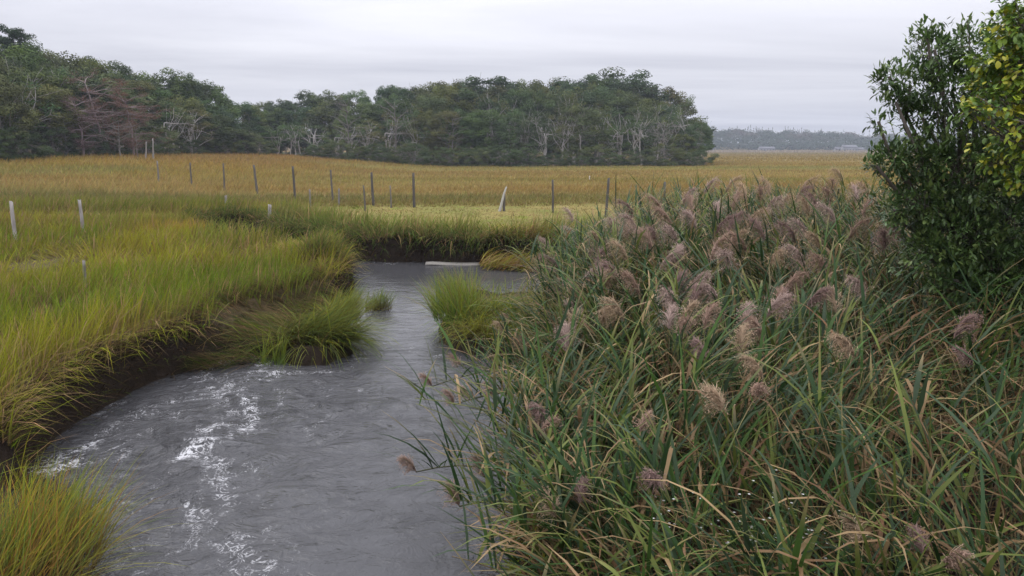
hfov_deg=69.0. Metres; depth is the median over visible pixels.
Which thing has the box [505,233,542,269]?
common reed
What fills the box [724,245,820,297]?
common reed
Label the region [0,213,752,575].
bank thatch
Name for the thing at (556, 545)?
common reed
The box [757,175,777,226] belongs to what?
common reed
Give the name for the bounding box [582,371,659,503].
common reed
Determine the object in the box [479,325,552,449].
common reed
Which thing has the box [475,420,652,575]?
common reed
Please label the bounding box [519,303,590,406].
common reed
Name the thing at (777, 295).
common reed
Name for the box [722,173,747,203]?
common reed
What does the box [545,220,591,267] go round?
common reed
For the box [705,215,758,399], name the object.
common reed
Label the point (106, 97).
oak tree
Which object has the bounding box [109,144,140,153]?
shrub
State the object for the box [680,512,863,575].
common reed
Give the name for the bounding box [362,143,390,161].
shrub
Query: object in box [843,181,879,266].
common reed
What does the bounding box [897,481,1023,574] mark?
common reed
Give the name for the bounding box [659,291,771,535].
common reed
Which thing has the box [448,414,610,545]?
common reed
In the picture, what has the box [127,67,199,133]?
oak tree
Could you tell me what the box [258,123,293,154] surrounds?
thin tree
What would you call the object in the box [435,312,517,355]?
grass tussock
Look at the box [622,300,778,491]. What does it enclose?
common reed
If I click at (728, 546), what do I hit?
white aster
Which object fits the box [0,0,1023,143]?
sky
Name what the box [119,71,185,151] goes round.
oak tree
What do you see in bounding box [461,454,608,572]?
common reed
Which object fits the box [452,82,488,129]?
oak tree
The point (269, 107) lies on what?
oak tree
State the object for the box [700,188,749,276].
common reed
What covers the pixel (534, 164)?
shrub
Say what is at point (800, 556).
common reed
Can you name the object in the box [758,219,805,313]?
common reed
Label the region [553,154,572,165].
shrub
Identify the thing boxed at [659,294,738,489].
common reed
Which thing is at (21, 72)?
thin tree
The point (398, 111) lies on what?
oak tree
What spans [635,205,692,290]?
common reed
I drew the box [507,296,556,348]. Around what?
common reed
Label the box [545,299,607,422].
common reed
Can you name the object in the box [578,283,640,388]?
common reed
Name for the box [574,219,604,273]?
common reed
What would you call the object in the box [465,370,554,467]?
common reed
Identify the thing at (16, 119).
thin tree
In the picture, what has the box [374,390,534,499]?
common reed
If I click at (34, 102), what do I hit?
thin tree
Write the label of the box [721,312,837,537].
common reed
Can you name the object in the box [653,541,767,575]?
common reed
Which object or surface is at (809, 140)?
distant woods
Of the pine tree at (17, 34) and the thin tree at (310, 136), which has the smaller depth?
the pine tree at (17, 34)
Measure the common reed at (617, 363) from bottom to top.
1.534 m
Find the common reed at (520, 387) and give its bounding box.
[480,374,611,474]
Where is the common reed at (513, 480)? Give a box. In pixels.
[454,452,617,570]
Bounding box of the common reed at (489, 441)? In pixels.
[447,371,556,531]
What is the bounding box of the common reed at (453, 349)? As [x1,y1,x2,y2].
[434,319,556,410]
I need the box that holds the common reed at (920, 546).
[797,498,975,575]
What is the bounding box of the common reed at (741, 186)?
[729,181,753,224]
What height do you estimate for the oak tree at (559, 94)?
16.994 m
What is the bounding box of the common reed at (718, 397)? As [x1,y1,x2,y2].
[678,342,866,567]
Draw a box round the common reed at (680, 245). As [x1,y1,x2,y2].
[625,239,706,421]
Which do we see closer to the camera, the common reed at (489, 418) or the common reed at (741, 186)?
the common reed at (489, 418)
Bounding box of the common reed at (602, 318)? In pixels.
[567,273,620,388]
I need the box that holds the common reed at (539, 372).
[509,336,573,433]
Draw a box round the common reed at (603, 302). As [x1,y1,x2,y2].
[547,272,634,331]
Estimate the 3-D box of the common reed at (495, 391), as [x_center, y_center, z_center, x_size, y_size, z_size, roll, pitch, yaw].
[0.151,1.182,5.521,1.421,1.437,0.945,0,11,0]
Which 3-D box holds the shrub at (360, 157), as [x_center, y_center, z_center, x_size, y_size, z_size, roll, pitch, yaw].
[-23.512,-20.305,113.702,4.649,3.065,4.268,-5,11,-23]
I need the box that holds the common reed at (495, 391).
[440,364,605,504]
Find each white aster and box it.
[653,492,709,573]
[709,521,757,575]
[710,493,749,574]
[739,469,829,575]
[743,497,772,554]
[787,510,839,569]
[798,520,843,568]
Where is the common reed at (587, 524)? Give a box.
[547,476,625,575]
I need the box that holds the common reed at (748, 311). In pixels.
[691,296,797,473]
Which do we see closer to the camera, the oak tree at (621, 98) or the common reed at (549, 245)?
the common reed at (549, 245)
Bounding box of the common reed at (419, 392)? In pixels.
[393,373,560,446]
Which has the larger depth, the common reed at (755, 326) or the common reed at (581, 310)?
the common reed at (581, 310)
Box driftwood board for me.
[425,261,479,265]
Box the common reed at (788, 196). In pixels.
[760,186,804,229]
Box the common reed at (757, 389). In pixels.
[618,350,840,559]
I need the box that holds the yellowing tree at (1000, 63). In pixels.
[947,0,1023,197]
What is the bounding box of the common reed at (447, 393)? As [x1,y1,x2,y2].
[426,335,574,405]
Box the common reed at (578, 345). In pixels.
[522,310,647,434]
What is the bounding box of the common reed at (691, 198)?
[660,193,705,273]
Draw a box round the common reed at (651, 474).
[582,422,757,549]
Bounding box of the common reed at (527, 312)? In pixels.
[492,298,551,352]
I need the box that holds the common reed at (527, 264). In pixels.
[502,247,565,278]
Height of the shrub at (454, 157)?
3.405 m
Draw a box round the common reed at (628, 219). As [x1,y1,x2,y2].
[611,209,674,318]
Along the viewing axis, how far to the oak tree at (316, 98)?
143.40 m
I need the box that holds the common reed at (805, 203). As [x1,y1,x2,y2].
[773,191,817,290]
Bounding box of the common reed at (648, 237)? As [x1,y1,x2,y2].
[627,225,674,350]
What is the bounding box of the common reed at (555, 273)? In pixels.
[534,252,570,292]
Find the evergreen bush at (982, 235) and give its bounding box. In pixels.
[859,0,1023,415]
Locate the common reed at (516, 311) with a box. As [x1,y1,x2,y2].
[493,280,552,323]
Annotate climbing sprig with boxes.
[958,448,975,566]
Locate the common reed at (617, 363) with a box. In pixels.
[572,314,660,442]
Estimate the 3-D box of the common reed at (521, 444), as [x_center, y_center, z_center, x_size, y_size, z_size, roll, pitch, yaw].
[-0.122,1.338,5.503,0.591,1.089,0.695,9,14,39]
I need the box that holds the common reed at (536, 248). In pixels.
[525,235,548,269]
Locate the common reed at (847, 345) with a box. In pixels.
[778,311,906,516]
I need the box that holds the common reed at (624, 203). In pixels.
[609,196,661,250]
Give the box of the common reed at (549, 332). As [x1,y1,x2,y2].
[521,286,584,382]
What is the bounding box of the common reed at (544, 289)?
[528,267,558,309]
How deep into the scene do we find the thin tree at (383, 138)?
121.08 m
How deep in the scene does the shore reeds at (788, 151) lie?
602.80 m
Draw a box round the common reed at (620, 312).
[586,286,670,459]
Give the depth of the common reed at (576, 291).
7.72 m
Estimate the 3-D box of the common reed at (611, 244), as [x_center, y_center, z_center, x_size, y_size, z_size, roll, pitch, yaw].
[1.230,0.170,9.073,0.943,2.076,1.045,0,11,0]
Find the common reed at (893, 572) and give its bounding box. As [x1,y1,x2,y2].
[885,556,917,575]
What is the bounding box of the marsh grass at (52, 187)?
[0,151,1013,575]
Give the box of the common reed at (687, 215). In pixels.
[651,203,705,270]
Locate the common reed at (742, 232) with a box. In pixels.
[671,209,750,329]
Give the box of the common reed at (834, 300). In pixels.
[815,244,894,453]
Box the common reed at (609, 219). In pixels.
[597,214,635,268]
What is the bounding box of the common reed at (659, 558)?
[507,512,712,575]
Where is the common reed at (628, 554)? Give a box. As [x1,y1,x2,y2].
[547,516,643,575]
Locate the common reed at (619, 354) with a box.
[584,316,662,417]
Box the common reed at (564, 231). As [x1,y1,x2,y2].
[542,217,593,258]
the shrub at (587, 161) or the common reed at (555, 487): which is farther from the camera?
the shrub at (587, 161)
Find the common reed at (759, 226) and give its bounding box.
[743,211,790,377]
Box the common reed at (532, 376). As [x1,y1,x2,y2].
[493,330,559,439]
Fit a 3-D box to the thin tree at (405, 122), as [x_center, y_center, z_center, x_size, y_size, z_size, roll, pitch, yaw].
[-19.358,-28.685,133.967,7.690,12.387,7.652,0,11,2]
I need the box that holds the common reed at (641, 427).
[597,388,709,570]
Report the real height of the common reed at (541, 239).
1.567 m
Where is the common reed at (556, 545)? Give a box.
[457,502,608,575]
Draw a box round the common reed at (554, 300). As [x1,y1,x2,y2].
[538,279,594,317]
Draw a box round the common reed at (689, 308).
[619,297,734,414]
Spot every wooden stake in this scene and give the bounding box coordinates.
[82,260,86,285]
[338,188,339,204]
[363,186,365,210]
[390,186,391,207]
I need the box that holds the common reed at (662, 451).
[618,402,754,546]
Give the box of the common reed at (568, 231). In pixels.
[560,224,579,255]
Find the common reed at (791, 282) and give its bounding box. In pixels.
[738,269,809,441]
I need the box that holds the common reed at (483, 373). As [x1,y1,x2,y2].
[434,313,572,440]
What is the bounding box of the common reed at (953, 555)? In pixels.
[818,474,976,575]
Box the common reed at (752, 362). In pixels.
[734,301,859,520]
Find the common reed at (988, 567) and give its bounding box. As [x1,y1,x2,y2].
[946,538,1007,575]
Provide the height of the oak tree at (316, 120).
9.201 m
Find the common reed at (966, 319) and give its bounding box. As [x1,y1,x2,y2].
[897,309,1020,515]
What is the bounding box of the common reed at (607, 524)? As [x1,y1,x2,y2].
[519,431,633,575]
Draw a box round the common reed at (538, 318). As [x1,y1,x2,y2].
[512,299,568,366]
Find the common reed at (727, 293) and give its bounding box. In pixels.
[695,261,755,479]
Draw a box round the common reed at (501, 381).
[462,338,557,414]
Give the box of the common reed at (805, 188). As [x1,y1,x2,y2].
[764,182,817,257]
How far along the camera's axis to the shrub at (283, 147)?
138.65 m
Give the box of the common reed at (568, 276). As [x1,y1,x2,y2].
[533,264,659,357]
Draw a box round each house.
[757,145,774,150]
[840,144,864,150]
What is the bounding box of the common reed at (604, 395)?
[538,369,635,433]
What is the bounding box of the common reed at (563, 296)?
[542,259,599,344]
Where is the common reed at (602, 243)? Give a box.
[566,224,633,304]
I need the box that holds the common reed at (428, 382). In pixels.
[418,319,569,390]
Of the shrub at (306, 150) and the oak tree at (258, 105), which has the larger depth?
the oak tree at (258, 105)
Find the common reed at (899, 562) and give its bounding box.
[808,510,931,575]
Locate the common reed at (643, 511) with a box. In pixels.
[578,409,716,561]
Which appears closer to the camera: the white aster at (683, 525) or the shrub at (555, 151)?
the white aster at (683, 525)
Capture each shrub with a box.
[0,126,55,160]
[0,133,18,160]
[0,148,23,161]
[9,141,47,155]
[26,126,79,158]
[26,146,52,157]
[52,144,78,156]
[62,145,91,156]
[63,130,110,156]
[85,127,136,155]
[87,143,118,154]
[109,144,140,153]
[120,134,158,154]
[129,133,172,155]
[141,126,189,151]
[142,128,185,155]
[165,142,188,152]
[174,138,204,155]
[181,135,214,154]
[198,141,222,154]
[214,138,241,153]
[226,145,245,153]
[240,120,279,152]
[242,138,277,154]
[242,146,257,154]
[256,139,285,153]
[272,127,303,153]
[286,140,322,154]
[297,146,321,156]
[305,144,333,157]
[310,140,345,158]
[317,139,356,159]
[339,152,355,159]
[343,145,370,160]
[354,146,380,160]
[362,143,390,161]
[372,149,396,162]
[382,141,419,164]
[384,153,403,162]
[392,143,429,164]
[412,156,432,164]
[420,153,440,164]
[423,146,454,165]
[434,148,468,166]
[442,146,473,165]
[457,150,482,166]
[461,148,491,166]
[471,146,503,166]
[482,150,511,165]
[490,144,528,166]
[501,153,530,166]
[510,147,542,166]
[523,154,548,166]
[525,149,558,163]
[537,158,551,166]
[541,141,583,163]
[541,153,566,166]
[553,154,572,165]
[557,148,586,165]
[570,155,589,166]
[582,155,600,165]
[583,144,622,165]
[595,152,621,165]
[605,139,645,163]
[612,158,626,165]
[615,152,637,166]
[617,147,653,165]
[638,156,653,165]
[646,138,683,160]
[646,143,685,166]
[648,156,664,165]
[665,155,683,165]
[670,150,696,165]
[682,152,707,166]
[688,149,718,165]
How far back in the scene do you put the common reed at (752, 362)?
4.87 m
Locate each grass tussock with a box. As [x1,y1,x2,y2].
[0,445,193,575]
[225,292,401,369]
[236,324,301,364]
[277,221,368,266]
[290,279,387,342]
[362,285,401,311]
[402,265,509,340]
[422,282,556,354]
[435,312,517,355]
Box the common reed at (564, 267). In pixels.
[539,253,579,295]
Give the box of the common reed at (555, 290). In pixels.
[533,269,579,329]
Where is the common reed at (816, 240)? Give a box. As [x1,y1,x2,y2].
[789,216,861,298]
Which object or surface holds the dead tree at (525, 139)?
on the ground at (144, 374)
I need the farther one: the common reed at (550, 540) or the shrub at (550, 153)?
the shrub at (550, 153)
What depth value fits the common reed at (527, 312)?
8.51 m
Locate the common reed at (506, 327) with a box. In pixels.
[497,285,571,383]
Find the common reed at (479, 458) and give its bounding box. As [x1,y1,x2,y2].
[435,386,531,477]
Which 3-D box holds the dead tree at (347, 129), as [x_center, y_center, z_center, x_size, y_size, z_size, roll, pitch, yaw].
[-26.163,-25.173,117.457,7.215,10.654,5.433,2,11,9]
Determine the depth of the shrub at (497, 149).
110.18 m
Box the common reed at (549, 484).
[503,372,629,532]
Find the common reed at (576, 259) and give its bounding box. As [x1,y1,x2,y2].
[551,237,585,275]
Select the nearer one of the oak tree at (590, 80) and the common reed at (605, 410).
the common reed at (605, 410)
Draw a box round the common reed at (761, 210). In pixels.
[717,194,777,338]
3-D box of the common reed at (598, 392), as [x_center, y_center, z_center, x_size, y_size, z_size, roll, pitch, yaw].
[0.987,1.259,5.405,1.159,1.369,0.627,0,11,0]
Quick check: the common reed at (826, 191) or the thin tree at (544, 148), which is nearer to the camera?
the common reed at (826, 191)
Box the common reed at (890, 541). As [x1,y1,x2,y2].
[807,495,1003,575]
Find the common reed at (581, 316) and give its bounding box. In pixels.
[524,283,590,415]
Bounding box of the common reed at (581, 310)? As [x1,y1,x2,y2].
[552,278,644,382]
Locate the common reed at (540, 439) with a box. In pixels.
[472,366,599,480]
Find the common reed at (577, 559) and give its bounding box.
[526,526,727,575]
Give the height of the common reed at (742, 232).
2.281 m
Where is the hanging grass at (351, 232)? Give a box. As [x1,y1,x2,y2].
[182,202,572,264]
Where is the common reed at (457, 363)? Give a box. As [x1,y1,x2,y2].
[445,311,556,367]
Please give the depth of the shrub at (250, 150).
110.39 m
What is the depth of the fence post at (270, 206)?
27.01 m
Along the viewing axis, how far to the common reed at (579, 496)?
4.41 m
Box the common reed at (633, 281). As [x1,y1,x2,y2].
[596,265,664,443]
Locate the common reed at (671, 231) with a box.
[659,221,694,281]
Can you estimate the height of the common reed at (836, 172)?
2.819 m
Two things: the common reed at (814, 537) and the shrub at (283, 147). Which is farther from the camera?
the shrub at (283, 147)
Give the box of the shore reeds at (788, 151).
[705,150,895,151]
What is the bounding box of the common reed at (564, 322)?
[513,278,621,419]
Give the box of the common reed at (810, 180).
[790,174,821,221]
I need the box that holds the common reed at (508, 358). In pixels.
[478,312,557,374]
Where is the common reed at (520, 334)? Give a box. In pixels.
[493,308,583,352]
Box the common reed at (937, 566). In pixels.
[838,497,1023,575]
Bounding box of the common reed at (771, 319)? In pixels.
[724,271,798,497]
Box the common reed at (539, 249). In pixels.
[524,237,553,261]
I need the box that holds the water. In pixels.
[24,232,559,575]
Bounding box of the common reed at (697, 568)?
[573,525,755,575]
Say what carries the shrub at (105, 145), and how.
on the ground at (144, 374)
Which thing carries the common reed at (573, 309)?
on the ground at (144, 374)
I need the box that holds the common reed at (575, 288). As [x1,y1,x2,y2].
[546,273,588,316]
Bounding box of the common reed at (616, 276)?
[583,249,628,340]
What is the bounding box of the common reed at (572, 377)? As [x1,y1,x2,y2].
[503,306,597,433]
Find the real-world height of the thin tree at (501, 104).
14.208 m
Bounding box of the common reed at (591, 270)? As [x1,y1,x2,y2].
[535,264,605,319]
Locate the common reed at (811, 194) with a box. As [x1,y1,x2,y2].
[789,190,840,244]
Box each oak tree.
[0,37,56,112]
[0,42,40,70]
[0,49,22,67]
[0,56,19,123]
[0,62,75,149]
[0,73,41,153]
[0,82,17,126]
[11,83,103,149]
[13,61,92,142]
[14,43,86,107]
[39,49,115,108]
[56,56,121,144]
[69,65,120,145]
[73,66,156,151]
[81,56,133,111]
[103,79,168,151]
[105,60,148,123]
[117,87,189,146]
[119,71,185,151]
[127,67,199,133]
[151,94,216,148]
[161,72,215,138]
[162,81,223,113]
[175,97,223,137]
[179,112,243,151]
[188,79,241,150]
[198,104,242,149]
[212,127,254,149]
[217,99,264,152]
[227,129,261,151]
[228,106,270,137]
[244,101,277,123]
[248,119,277,149]
[256,107,300,152]
[260,99,293,152]
[274,105,323,153]
[279,89,326,135]
[290,106,338,155]
[302,89,349,147]
[305,106,354,155]
[307,94,362,151]
[327,89,370,132]
[331,103,385,151]
[348,101,391,149]
[366,84,416,132]
[367,93,417,151]
[379,83,432,159]
[400,81,453,128]
[400,107,446,159]
[408,93,457,161]
[421,84,475,147]
[423,111,471,162]
[426,79,478,135]
[429,74,530,132]
[438,109,491,155]
[445,87,498,162]
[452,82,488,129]
[461,108,519,164]
[470,81,526,136]
[472,83,512,132]
[489,114,537,163]
[493,88,551,163]
[508,79,557,127]
[512,88,558,159]
[529,77,574,158]
[531,90,593,157]
[540,80,579,132]
[542,73,599,157]
[551,105,612,156]
[555,80,615,127]
[564,85,623,162]
[578,73,627,123]
[588,66,676,162]
[588,88,641,156]
[602,93,663,163]
[607,79,647,141]
[608,82,667,151]
[640,104,687,155]
[642,84,692,135]
[660,91,702,149]
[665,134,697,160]
[671,118,720,155]
[682,121,716,163]
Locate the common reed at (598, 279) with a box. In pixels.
[560,241,627,354]
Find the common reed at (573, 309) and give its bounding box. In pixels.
[544,284,604,420]
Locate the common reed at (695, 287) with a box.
[634,256,721,460]
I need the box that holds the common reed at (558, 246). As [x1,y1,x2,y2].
[545,238,563,256]
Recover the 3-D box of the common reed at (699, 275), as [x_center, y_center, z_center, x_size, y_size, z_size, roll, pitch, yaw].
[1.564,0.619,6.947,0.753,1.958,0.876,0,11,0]
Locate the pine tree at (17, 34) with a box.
[0,23,36,52]
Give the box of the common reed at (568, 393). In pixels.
[520,348,626,462]
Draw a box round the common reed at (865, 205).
[837,196,880,256]
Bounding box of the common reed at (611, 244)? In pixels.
[585,218,644,300]
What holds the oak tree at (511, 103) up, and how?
on the ground at (144, 374)
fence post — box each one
[9,201,16,239]
[78,199,83,227]
[156,161,159,181]
[189,163,192,183]
[222,163,225,190]
[253,165,258,193]
[267,204,271,224]
[292,166,295,198]
[330,170,333,199]
[370,172,374,205]
[412,173,415,206]
[552,179,553,211]
[605,178,609,216]
[663,182,665,204]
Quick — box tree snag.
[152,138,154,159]
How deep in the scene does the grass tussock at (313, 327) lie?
11.65 m
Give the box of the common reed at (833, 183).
[807,177,843,273]
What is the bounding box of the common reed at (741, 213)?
[670,205,762,287]
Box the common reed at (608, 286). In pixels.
[538,255,624,327]
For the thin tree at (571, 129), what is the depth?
118.69 m
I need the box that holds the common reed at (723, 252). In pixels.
[707,239,747,415]
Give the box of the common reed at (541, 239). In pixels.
[538,237,554,250]
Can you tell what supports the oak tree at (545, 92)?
on the ground at (144, 374)
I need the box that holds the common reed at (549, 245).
[545,233,559,257]
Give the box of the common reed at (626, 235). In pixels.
[607,215,645,326]
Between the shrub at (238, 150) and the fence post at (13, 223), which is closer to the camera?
the fence post at (13, 223)
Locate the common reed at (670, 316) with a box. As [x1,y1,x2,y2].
[651,301,741,490]
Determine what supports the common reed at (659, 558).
on the ground at (144, 374)
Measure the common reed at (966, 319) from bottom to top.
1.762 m
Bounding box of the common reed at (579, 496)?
[490,452,634,572]
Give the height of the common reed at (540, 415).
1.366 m
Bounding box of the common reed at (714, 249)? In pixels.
[658,231,748,403]
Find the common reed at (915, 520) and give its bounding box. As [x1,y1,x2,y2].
[850,442,947,572]
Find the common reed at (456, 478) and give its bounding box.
[382,403,541,550]
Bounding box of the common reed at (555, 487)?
[499,372,618,575]
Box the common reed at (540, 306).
[516,293,566,325]
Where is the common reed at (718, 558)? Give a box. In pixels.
[649,536,752,575]
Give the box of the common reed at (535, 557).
[461,524,684,575]
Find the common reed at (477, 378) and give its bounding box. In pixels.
[453,332,547,400]
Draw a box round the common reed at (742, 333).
[675,320,804,539]
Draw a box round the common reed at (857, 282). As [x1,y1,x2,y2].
[812,274,921,492]
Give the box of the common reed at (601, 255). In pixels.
[569,247,610,289]
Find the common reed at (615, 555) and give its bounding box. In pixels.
[558,497,698,574]
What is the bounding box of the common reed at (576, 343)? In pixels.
[520,308,613,415]
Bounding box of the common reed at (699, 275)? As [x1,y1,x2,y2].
[647,263,725,392]
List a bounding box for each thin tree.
[0,57,41,154]
[1,79,61,156]
[2,80,22,128]
[32,66,93,153]
[142,96,197,145]
[169,109,215,153]
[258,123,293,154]
[277,122,304,154]
[297,121,328,151]
[320,121,355,153]
[334,116,365,150]
[355,118,383,158]
[368,110,408,149]
[386,95,423,159]
[396,108,429,163]
[469,84,512,153]
[480,92,533,163]
[511,110,545,163]
[528,110,562,164]
[544,107,583,163]
[554,91,607,162]
[581,106,617,160]
[598,107,639,154]
[618,108,660,164]
[630,97,675,161]
[642,115,681,161]
[663,95,707,163]
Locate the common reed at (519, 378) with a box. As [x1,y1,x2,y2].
[434,350,544,474]
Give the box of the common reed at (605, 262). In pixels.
[561,257,635,308]
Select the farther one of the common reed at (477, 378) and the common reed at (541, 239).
the common reed at (541, 239)
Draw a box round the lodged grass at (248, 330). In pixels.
[148,251,349,378]
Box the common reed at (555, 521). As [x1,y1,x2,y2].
[502,467,624,574]
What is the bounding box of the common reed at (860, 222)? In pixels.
[817,211,878,302]
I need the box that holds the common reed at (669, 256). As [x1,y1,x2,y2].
[604,248,686,358]
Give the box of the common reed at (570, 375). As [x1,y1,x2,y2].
[532,339,629,466]
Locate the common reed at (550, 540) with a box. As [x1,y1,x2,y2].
[474,463,626,575]
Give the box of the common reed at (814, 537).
[689,487,841,575]
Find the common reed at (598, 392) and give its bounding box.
[579,366,721,493]
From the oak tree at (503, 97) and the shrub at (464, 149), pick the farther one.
the oak tree at (503, 97)
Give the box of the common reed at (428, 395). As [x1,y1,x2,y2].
[375,354,513,463]
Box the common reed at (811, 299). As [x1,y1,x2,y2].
[774,269,838,460]
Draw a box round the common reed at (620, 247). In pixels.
[604,239,658,385]
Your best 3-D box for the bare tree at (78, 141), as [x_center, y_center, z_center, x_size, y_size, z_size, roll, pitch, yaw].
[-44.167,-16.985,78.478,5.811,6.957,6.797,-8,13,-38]
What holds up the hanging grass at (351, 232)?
on the ground at (144, 374)
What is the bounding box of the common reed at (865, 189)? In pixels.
[850,176,876,241]
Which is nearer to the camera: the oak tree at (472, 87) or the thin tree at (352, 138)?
the thin tree at (352, 138)
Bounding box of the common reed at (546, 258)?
[536,236,583,283]
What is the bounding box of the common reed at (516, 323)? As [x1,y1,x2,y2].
[465,291,567,366]
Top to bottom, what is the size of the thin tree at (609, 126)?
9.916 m
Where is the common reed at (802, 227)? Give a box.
[769,213,851,302]
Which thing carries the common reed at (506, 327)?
on the ground at (144, 374)
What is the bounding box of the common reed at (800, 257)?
[756,238,853,445]
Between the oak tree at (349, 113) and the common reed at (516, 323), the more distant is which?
the oak tree at (349, 113)
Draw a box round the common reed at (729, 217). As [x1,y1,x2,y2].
[687,205,745,275]
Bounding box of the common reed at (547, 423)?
[535,351,600,477]
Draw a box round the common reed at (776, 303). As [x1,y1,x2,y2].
[720,254,824,468]
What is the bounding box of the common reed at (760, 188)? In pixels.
[735,183,772,271]
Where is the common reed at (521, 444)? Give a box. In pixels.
[462,408,540,481]
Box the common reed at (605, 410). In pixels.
[552,334,692,492]
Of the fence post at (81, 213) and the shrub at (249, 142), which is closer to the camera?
the fence post at (81, 213)
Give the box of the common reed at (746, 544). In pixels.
[641,479,750,574]
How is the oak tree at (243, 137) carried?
on the ground at (144, 374)
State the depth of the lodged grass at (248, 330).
12.33 m
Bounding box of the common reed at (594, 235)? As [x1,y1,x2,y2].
[580,228,617,290]
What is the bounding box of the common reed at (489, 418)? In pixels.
[437,377,531,464]
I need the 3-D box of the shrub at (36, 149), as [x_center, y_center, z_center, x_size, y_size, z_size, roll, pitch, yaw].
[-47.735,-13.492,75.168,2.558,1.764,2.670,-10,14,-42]
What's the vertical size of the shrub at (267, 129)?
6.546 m
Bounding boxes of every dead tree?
[98,121,136,154]
[127,124,144,156]
[326,93,370,148]
[371,99,419,163]
[435,112,466,164]
[514,124,539,165]
[567,108,593,154]
[650,118,679,164]
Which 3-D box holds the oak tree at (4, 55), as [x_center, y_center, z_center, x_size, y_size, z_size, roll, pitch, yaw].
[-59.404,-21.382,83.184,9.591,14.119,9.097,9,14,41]
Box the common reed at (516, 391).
[473,373,591,463]
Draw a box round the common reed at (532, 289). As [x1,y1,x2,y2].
[510,261,550,318]
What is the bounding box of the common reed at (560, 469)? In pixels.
[480,451,642,532]
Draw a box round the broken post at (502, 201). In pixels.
[498,187,506,210]
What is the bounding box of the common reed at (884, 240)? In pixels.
[839,224,913,355]
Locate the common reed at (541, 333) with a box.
[507,300,574,412]
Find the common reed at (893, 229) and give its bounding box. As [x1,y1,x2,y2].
[873,214,937,388]
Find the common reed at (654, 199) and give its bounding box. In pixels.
[641,192,673,257]
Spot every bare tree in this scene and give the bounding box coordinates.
[60,95,121,154]
[61,68,149,153]
[107,89,171,154]
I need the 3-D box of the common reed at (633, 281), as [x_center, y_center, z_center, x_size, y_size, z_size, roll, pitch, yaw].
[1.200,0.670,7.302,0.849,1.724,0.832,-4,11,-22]
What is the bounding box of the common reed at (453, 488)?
[410,428,540,514]
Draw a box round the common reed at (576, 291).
[543,253,628,400]
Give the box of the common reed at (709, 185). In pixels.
[694,175,723,227]
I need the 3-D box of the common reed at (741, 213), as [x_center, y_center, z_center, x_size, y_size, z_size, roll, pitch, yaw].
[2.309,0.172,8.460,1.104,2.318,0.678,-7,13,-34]
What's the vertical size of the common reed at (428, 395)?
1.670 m
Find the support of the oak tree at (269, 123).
on the ground at (144, 374)
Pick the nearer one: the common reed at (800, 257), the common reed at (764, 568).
the common reed at (764, 568)
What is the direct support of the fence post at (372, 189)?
on the ground at (144, 374)
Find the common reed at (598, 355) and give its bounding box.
[569,318,637,435]
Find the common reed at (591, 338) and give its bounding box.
[555,308,635,426]
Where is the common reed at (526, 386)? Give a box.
[497,370,559,440]
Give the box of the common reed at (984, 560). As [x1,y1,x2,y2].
[869,447,1023,575]
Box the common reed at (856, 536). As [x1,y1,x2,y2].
[782,504,910,575]
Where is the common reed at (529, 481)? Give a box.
[447,436,637,547]
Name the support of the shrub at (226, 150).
on the ground at (144, 374)
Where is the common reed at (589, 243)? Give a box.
[583,238,607,274]
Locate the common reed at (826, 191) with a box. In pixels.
[795,185,846,240]
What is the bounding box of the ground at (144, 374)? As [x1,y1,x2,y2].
[0,144,1023,575]
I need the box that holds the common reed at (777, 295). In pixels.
[742,283,797,506]
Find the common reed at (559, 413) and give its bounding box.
[507,365,637,519]
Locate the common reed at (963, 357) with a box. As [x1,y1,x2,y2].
[904,344,1023,575]
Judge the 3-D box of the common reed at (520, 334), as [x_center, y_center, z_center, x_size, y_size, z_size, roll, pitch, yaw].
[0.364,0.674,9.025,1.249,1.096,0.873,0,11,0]
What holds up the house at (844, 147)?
on the ground at (144, 374)
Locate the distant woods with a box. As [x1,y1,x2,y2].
[699,125,985,150]
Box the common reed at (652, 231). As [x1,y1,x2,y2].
[628,222,664,278]
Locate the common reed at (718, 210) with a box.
[693,184,727,261]
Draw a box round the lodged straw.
[478,215,596,272]
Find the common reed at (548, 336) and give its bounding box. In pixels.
[518,304,582,386]
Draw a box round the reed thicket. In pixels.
[426,166,1023,575]
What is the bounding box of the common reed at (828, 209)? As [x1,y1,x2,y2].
[811,198,864,260]
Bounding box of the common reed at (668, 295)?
[655,271,739,463]
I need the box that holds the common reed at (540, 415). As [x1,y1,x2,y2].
[511,369,619,472]
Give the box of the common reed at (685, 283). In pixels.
[636,255,728,453]
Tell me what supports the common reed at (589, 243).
on the ground at (144, 374)
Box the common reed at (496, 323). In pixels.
[486,288,547,335]
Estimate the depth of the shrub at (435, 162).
113.32 m
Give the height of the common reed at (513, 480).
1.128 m
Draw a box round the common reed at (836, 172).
[819,157,845,205]
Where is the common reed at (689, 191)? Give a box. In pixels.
[662,185,707,266]
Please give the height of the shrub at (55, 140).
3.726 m
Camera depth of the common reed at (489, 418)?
5.91 m
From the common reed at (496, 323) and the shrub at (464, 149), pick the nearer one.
the common reed at (496, 323)
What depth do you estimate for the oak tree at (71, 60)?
92.86 m
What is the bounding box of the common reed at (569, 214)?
[561,206,587,265]
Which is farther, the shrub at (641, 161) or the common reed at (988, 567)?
the shrub at (641, 161)
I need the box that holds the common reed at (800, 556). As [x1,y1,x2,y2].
[700,476,893,575]
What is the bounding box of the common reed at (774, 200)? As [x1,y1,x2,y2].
[725,193,788,268]
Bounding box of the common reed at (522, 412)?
[484,371,543,476]
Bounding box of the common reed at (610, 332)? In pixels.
[563,318,633,401]
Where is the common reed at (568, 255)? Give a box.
[528,239,584,274]
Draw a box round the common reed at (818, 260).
[790,217,831,383]

